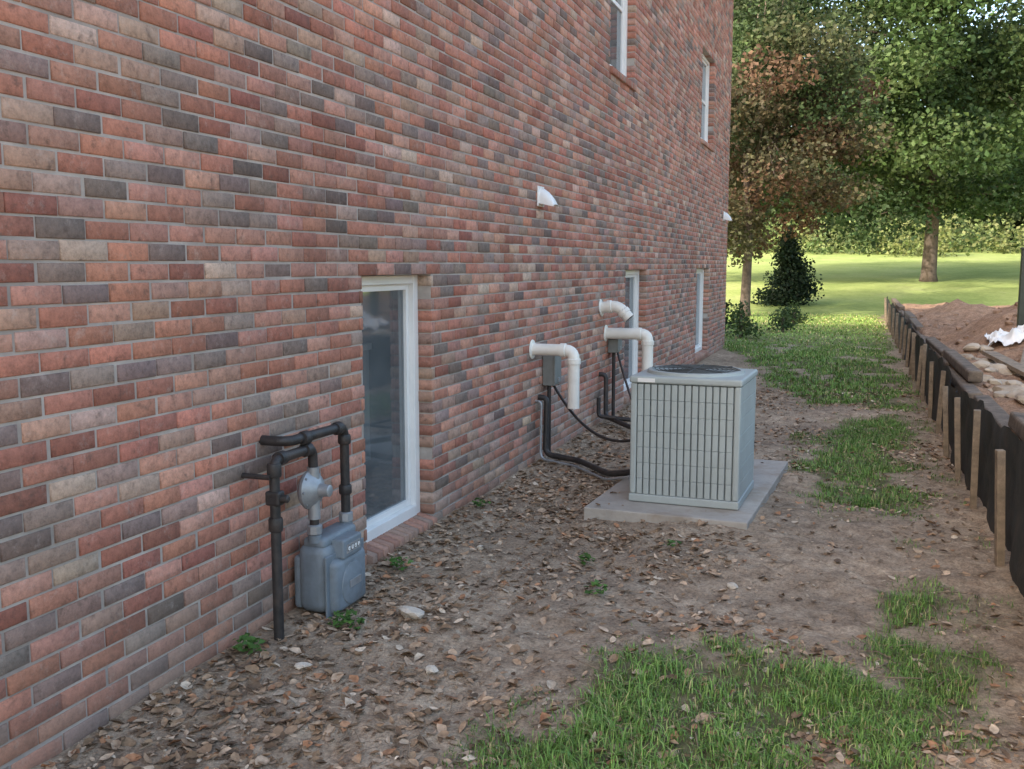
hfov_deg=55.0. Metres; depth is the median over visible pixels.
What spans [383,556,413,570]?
weed plant
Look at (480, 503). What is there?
weed plant
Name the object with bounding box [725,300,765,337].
shrub
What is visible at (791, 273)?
evergreen shrub
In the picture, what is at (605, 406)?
refrigerant line
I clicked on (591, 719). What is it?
grass
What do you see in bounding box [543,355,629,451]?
electrical disconnect box
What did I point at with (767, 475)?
concrete pad
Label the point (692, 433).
air conditioner unit
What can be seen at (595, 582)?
weed plant
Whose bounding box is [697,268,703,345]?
frame
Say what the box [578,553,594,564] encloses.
weed plant
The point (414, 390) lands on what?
frame
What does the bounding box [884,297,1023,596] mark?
silt fence
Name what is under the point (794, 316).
shrub
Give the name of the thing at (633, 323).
sash
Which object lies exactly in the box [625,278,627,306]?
blind
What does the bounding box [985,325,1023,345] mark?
plastic sheet
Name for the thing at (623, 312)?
pvc vent pipe
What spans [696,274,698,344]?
room
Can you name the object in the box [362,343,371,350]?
blind rail
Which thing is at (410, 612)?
scattered stones
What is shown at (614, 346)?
electrical disconnect box
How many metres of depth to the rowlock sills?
5.55 m
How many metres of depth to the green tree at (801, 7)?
36.01 m
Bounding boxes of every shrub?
[725,299,735,332]
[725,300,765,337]
[750,225,824,307]
[763,304,802,331]
[785,300,813,325]
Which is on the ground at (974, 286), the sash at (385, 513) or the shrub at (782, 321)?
the shrub at (782, 321)
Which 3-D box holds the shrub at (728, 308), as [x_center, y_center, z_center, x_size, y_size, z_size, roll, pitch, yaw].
[4.557,-1.614,22.249,0.987,1.086,1.116,-1,7,-11]
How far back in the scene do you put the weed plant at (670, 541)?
5.33 m
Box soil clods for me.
[904,302,1020,386]
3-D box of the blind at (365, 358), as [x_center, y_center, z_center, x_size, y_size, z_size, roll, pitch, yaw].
[-0.894,0.144,5.317,0.015,0.630,0.500,2,7,19]
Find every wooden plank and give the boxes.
[981,350,1023,376]
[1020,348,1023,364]
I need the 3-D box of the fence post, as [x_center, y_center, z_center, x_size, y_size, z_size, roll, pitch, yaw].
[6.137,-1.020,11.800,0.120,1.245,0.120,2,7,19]
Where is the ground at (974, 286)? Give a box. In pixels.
[30,240,1023,768]
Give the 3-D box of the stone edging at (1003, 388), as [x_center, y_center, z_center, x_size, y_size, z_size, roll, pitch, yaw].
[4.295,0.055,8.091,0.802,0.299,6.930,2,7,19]
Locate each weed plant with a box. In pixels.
[232,632,266,654]
[327,608,365,629]
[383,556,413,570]
[472,497,490,506]
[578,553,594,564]
[584,579,607,593]
[663,539,681,546]
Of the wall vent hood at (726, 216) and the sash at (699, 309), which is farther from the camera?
the wall vent hood at (726, 216)
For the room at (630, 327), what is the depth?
11.62 m
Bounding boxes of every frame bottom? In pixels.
[366,505,416,541]
[623,382,631,390]
[695,346,701,352]
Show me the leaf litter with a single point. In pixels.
(302, 718)
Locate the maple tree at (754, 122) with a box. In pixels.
[727,0,902,316]
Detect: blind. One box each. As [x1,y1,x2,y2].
[362,350,370,461]
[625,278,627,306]
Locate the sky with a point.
(992, 6)
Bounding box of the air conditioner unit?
[629,364,757,509]
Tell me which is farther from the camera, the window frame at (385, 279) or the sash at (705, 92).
the sash at (705, 92)
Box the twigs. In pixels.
[138,417,1023,768]
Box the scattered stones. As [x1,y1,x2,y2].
[294,545,737,673]
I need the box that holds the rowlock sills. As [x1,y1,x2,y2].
[366,66,714,563]
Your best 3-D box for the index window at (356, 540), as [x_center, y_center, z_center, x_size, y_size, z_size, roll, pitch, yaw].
[-0.709,0.721,4.399,0.003,0.040,0.120,2,7,19]
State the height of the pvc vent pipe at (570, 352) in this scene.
0.515 m
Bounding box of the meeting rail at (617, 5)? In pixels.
[611,0,622,11]
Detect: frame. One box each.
[408,275,419,512]
[619,0,627,76]
[631,270,638,373]
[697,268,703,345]
[703,62,709,142]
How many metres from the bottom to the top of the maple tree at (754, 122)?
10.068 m
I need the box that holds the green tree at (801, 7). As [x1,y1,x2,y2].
[728,0,841,233]
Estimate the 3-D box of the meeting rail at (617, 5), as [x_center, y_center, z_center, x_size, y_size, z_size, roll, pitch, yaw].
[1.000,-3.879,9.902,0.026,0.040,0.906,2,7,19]
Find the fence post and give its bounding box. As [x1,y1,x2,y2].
[1016,247,1023,325]
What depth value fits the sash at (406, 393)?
5.72 m
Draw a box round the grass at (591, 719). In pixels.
[433,311,1020,768]
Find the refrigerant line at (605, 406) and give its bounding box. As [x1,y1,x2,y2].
[599,372,630,429]
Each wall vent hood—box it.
[537,186,558,206]
[723,211,731,220]
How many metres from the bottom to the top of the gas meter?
0.930 m
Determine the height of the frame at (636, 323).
1.346 m
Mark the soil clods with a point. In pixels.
(1009, 321)
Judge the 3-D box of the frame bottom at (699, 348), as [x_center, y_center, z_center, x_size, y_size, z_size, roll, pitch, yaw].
[2.927,-0.543,15.819,0.081,0.062,1.176,2,7,19]
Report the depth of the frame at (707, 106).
15.98 m
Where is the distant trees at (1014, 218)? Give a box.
[758,49,1023,243]
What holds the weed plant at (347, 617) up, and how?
on the ground at (974, 286)
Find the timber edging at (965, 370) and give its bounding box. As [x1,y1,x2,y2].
[891,298,1023,441]
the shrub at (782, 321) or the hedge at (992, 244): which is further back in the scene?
the hedge at (992, 244)
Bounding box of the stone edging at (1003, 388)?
[961,343,1023,403]
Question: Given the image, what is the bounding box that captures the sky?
[812,0,1023,81]
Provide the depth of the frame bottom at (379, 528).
5.50 m
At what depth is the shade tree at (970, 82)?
34.61 m
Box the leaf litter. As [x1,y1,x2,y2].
[40,382,1023,768]
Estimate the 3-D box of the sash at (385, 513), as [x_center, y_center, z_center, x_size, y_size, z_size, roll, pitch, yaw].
[-0.729,0.734,5.491,0.030,0.035,0.646,2,7,19]
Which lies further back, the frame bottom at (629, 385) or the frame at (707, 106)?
the frame at (707, 106)
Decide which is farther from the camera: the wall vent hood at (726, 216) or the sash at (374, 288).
the wall vent hood at (726, 216)
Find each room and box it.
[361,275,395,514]
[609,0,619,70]
[624,277,631,375]
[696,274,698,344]
[702,67,703,138]
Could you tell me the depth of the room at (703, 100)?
16.05 m
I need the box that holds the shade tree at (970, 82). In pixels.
[778,0,1023,281]
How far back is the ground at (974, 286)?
4.64 m
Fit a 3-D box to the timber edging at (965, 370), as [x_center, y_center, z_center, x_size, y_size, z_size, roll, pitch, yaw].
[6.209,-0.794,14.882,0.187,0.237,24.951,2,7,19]
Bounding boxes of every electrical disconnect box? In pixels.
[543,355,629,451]
[608,327,630,415]
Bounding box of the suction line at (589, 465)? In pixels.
[538,394,629,476]
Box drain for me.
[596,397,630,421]
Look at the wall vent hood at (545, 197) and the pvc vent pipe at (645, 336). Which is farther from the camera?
the pvc vent pipe at (645, 336)
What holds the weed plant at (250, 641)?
on the ground at (974, 286)
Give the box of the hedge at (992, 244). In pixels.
[727,209,1023,257]
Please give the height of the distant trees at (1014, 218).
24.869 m
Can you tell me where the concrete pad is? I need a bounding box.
[584,459,787,529]
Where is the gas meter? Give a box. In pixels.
[241,421,365,640]
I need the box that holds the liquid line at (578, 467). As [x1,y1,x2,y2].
[535,400,629,479]
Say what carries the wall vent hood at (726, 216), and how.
attached to the brick courses
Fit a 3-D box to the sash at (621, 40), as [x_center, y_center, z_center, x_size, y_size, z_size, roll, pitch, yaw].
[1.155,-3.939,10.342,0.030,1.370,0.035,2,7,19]
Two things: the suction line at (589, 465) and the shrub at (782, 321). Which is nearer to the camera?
the suction line at (589, 465)
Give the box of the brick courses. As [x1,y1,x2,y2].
[0,0,733,768]
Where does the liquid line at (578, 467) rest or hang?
on the ground at (974, 286)
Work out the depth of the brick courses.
4.15 m
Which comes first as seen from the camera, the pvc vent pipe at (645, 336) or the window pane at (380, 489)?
the window pane at (380, 489)
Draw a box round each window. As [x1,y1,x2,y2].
[347,538,359,553]
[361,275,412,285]
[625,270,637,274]
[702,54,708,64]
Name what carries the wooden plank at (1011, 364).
on the ground at (974, 286)
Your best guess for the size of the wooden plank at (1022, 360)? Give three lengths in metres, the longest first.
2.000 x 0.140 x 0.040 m
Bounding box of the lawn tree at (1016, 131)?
[987,107,1023,165]
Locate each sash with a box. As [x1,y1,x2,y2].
[361,284,405,291]
[365,500,408,528]
[401,284,410,504]
[619,0,623,73]
[631,274,635,374]
[698,274,700,345]
[703,67,706,139]
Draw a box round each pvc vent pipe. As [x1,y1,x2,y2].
[529,339,580,408]
[599,299,632,321]
[604,325,653,370]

